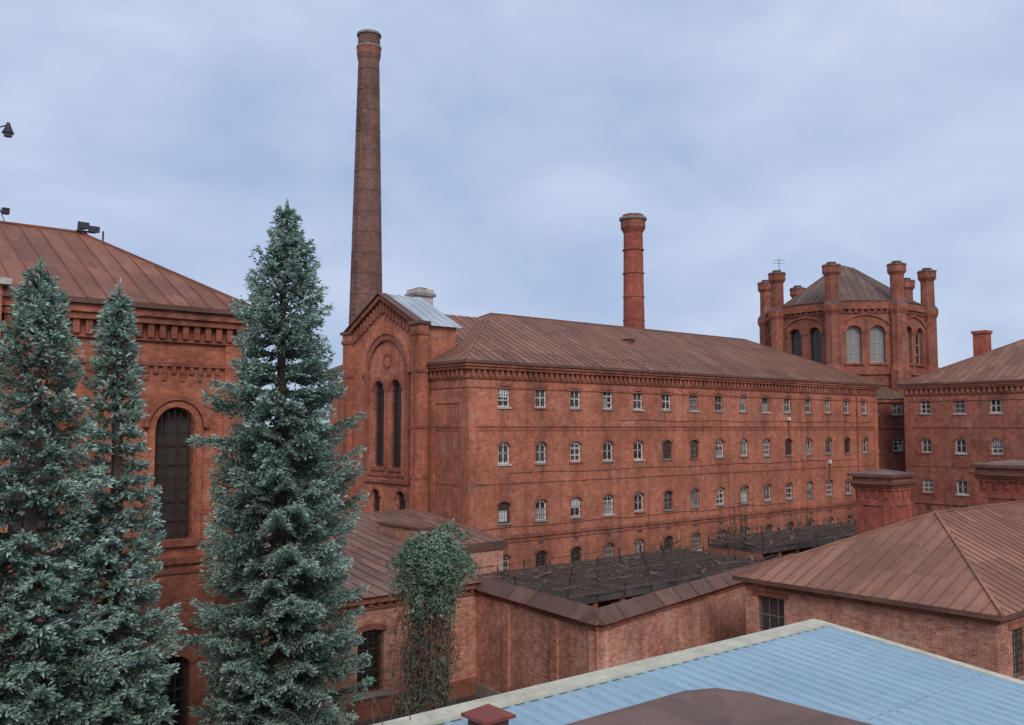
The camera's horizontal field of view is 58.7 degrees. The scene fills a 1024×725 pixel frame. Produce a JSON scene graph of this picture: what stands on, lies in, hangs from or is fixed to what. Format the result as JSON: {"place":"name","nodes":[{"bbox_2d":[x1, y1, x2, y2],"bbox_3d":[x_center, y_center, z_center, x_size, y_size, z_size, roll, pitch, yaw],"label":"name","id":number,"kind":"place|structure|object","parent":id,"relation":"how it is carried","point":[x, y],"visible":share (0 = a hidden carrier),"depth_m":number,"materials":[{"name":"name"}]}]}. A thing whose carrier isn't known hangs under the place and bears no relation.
{"place":"outdoors","nodes":[
{"label":"outdoors","id":0,"kind":"place"},
{"bbox_2d":[0,221,259,724],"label":"brick hall","id":1,"kind":"structure","parent":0,"point":[187,327],"depth_m":28.86,"materials":[{"name":"brick"}]},
{"bbox_2d":[0,122,13,220],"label":"roof lamp mast","id":2,"kind":"object","parent":1,"relation":"on","point":[7,132],"visible":0.94,"depth_m":31.50,"materials":[{"name":"metal"}]},
{"bbox_2d":[76,221,103,240],"bbox_3d":[-15.354,-4.570,32.931,1.156,0.960,0.420,3,-5,-40],"label":"floodlight","id":3,"kind":"object","parent":1,"relation":"on","point":[82,226],"visible":0.7,"depth_m":32.88,"materials":[{"name":"grey metal"}]},
{"bbox_2d":[0,407,192,724],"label":"arched windows","id":4,"kind":"structure","parent":1,"relation":"in","point":[173,427],"depth_m":28.83,"materials":[{"name":"grey glass"}]},
{"bbox_2d":[247,433,480,724],"bbox_3d":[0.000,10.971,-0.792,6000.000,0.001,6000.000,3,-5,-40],"label":"ground","id":5,"kind":"structure","parent":0,"point":[458,701],"depth_m":36.47,"materials":[{"name":"grey"}]},
{"bbox_2d":[0,257,142,724],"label":"blue spruce tree","id":6,"kind":"object","parent":5,"relation":"on","point":[23,637],"visible":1,"depth_m":19.15,"materials":[{"name":"green plant"}]},
{"bbox_2d":[29,278,187,724],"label":"blue spruce tree","id":7,"kind":"object","parent":5,"relation":"on","point":[139,686],"visible":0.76,"depth_m":20.59,"materials":[{"name":"green plant"}]},
{"bbox_2d":[171,198,375,724],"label":"blue spruce tree","id":8,"kind":"object","parent":5,"relation":"on","point":[298,649],"visible":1,"depth_m":25.15,"materials":[{"name":"green plant"}]},
{"bbox_2d":[243,431,328,477],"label":"distant trees","id":9,"kind":"object","parent":5,"relation":"on","point":[323,436],"depth_m":177.24,"materials":[{"name":"green plant"}]},
{"bbox_2d":[317,701,355,724],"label":"shrub","id":10,"kind":"object","parent":5,"relation":"on","point":[345,714],"visible":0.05,"depth_m":30.48,"materials":[{"name":"green plant"}]},
{"bbox_2d":[349,29,381,324],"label":"factory chimney","id":11,"kind":"object","parent":5,"relation":"on","point":[366,271],"visible":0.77,"depth_m":95.38,"materials":[{"name":"brick"}]},
{"bbox_2d":[238,509,506,724],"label":"annex","id":12,"kind":"object","parent":5,"relation":"on","point":[377,538],"visible":0.27,"depth_m":37.47,"materials":[{"name":"brick"}]},
{"bbox_2d":[259,630,381,707],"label":"barred windows","id":13,"kind":"structure","parent":12,"relation":"in","point":[371,644],"depth_m":34.99,"materials":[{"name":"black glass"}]},
{"bbox_2d":[390,689,446,717],"bbox_3d":[-3.123,11.773,29.878,2.207,2.836,2.210,-1,-4,19],"label":"shrub","id":14,"kind":"object","parent":5,"relation":"on","point":[403,706],"visible":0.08,"depth_m":29.90,"materials":[{"name":"green plant"}]},
{"bbox_2d":[379,518,484,719],"bbox_3d":[-2.621,9.349,30.277,3.392,8.206,3.246,0,-4,2],"label":"weeping tree","id":15,"kind":"object","parent":5,"relation":"on","point":[433,558],"visible":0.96,"depth_m":29.75,"materials":[{"name":"green plant"}]},
{"bbox_2d":[567,549,579,566],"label":"shrub","id":16,"kind":"object","parent":5,"relation":"on","point":[578,550],"visible":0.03,"depth_m":52.62,"materials":[{"name":"green plant"}]},
{"bbox_2d":[476,541,782,607],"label":"exercise yard cage","id":17,"kind":"object","parent":5,"relation":"on","point":[598,583],"visible":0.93,"depth_m":40.22,"materials":[{"name":"metal"}]},
{"bbox_2d":[474,553,793,697],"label":"wall and coping","id":18,"kind":"structure","parent":5,"relation":"on","point":[525,637],"depth_m":34.87,"materials":[{"name":"brick"}]},
{"bbox_2d":[658,522,692,549],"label":"shrub","id":19,"kind":"object","parent":5,"relation":"on","point":[664,546],"visible":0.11,"depth_m":57.76,"materials":[{"name":"green plant"}]},
{"bbox_2d":[372,619,1023,724],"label":"blue roof shed","id":20,"kind":"structure","parent":5,"relation":"on","point":[827,667],"depth_m":15.67,"materials":[{"name":"metal"}]},
{"bbox_2d":[217,689,410,724],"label":"razor wire coil","id":21,"kind":"object","parent":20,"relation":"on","point":[341,709],"visible":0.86,"depth_m":12.62,"materials":[{"name":"metal"}]},
{"bbox_2d":[461,704,515,724],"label":"roof vent","id":22,"kind":"object","parent":20,"relation":"on","point":[487,714],"visible":1,"depth_m":12.37,"materials":[{"name":"red metal"}]},
{"bbox_2d":[565,688,871,724],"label":"rusty roof hatch","id":23,"kind":"object","parent":20,"relation":"on","point":[714,706],"visible":1,"depth_m":8.97,"materials":[{"name":"brown metal"}]},
{"bbox_2d":[721,499,751,539],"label":"shrub","id":24,"kind":"object","parent":5,"relation":"on","point":[735,524],"visible":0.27,"depth_m":61.80,"materials":[{"name":"green plant"}]},
{"bbox_2d":[735,515,760,533],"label":"shrub","id":25,"kind":"object","parent":5,"relation":"on","point":[749,528],"visible":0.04,"depth_m":63.44,"materials":[{"name":"green plant"}]},
{"bbox_2d":[706,517,855,561],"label":"exercise yard cage","id":26,"kind":"object","parent":5,"relation":"on","point":[778,542],"visible":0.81,"depth_m":51.06,"materials":[{"name":"metal"}]},
{"bbox_2d":[794,507,815,528],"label":"shrub","id":27,"kind":"object","parent":5,"relation":"on","point":[799,523],"visible":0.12,"depth_m":67.64,"materials":[{"name":"green plant"}]},
{"bbox_2d":[969,459,1023,504],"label":"brick ventilation stack","id":28,"kind":"object","parent":5,"relation":"on","point":[1001,481],"visible":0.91,"depth_m":41.06,"materials":[{"name":"brick"}]},
{"bbox_2d":[0,0,1023,426],"label":"sky","id":29,"kind":"structure","parent":0,"point":[517,137],"materials":[{"name":"blue"}]},
{"bbox_2d":[325,287,882,574],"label":"prison cell block","id":30,"kind":"structure","parent":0,"point":[530,439],"depth_m":57.47,"materials":[{"name":"brick"}]},
{"bbox_2d":[375,381,866,573],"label":"barred windows","id":31,"kind":"structure","parent":30,"relation":"in","point":[503,394],"depth_m":56.85,"materials":[{"name":"grey glass"}]},
{"bbox_2d":[619,213,655,370],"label":"red boiler chimney","id":32,"kind":"object","parent":30,"relation":"on","point":[632,226],"visible":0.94,"depth_m":76.31,"materials":[{"name":"brick"}]},
{"bbox_2d":[757,260,938,471],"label":"octagonal tower","id":33,"kind":"structure","parent":0,"point":[852,320],"depth_m":83.79,"materials":[{"name":"brick"}]},
{"bbox_2d":[791,326,919,450],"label":"arched windows","id":34,"kind":"structure","parent":33,"relation":"in","point":[853,346],"depth_m":83.84,"materials":[{"name":"grey glass"}]},
{"bbox_2d":[746,586,1023,678],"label":"brick walls","id":35,"kind":"structure","parent":0,"point":[989,647],"depth_m":29.55,"materials":[{"name":"red brick"}]},
{"bbox_2d":[732,500,1023,621],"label":"metal roof","id":36,"kind":"structure","parent":35,"relation":"on","point":[966,561],"depth_m":32.36,"materials":[{"name":"brown paint"}]},
{"bbox_2d":[846,469,918,534],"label":"brick ventilation stack","id":37,"kind":"object","parent":35,"relation":"on","point":[883,497],"visible":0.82,"depth_m":43.75,"materials":[{"name":"brick"}]},
{"bbox_2d":[742,581,1023,680],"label":"eaves","id":38,"kind":"structure","parent":35,"relation":"attached to","point":[1015,625],"depth_m":30.52,"materials":[{"name":"metal"}]},
{"bbox_2d":[759,596,1023,677],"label":"barred windows","id":39,"kind":"structure","parent":35,"relation":"attached to","point":[772,613],"depth_m":33.65,"materials":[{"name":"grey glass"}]},
{"bbox_2d":[896,330,1023,517],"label":"prison cell block","id":40,"kind":"structure","parent":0,"point":[960,417],"depth_m":74.29,"materials":[{"name":"brick"}]},
{"bbox_2d":[921,398,1002,494],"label":"barred windows","id":41,"kind":"structure","parent":40,"relation":"in","point":[995,405],"depth_m":73.88,"materials":[{"name":"white glass"}]}
]}

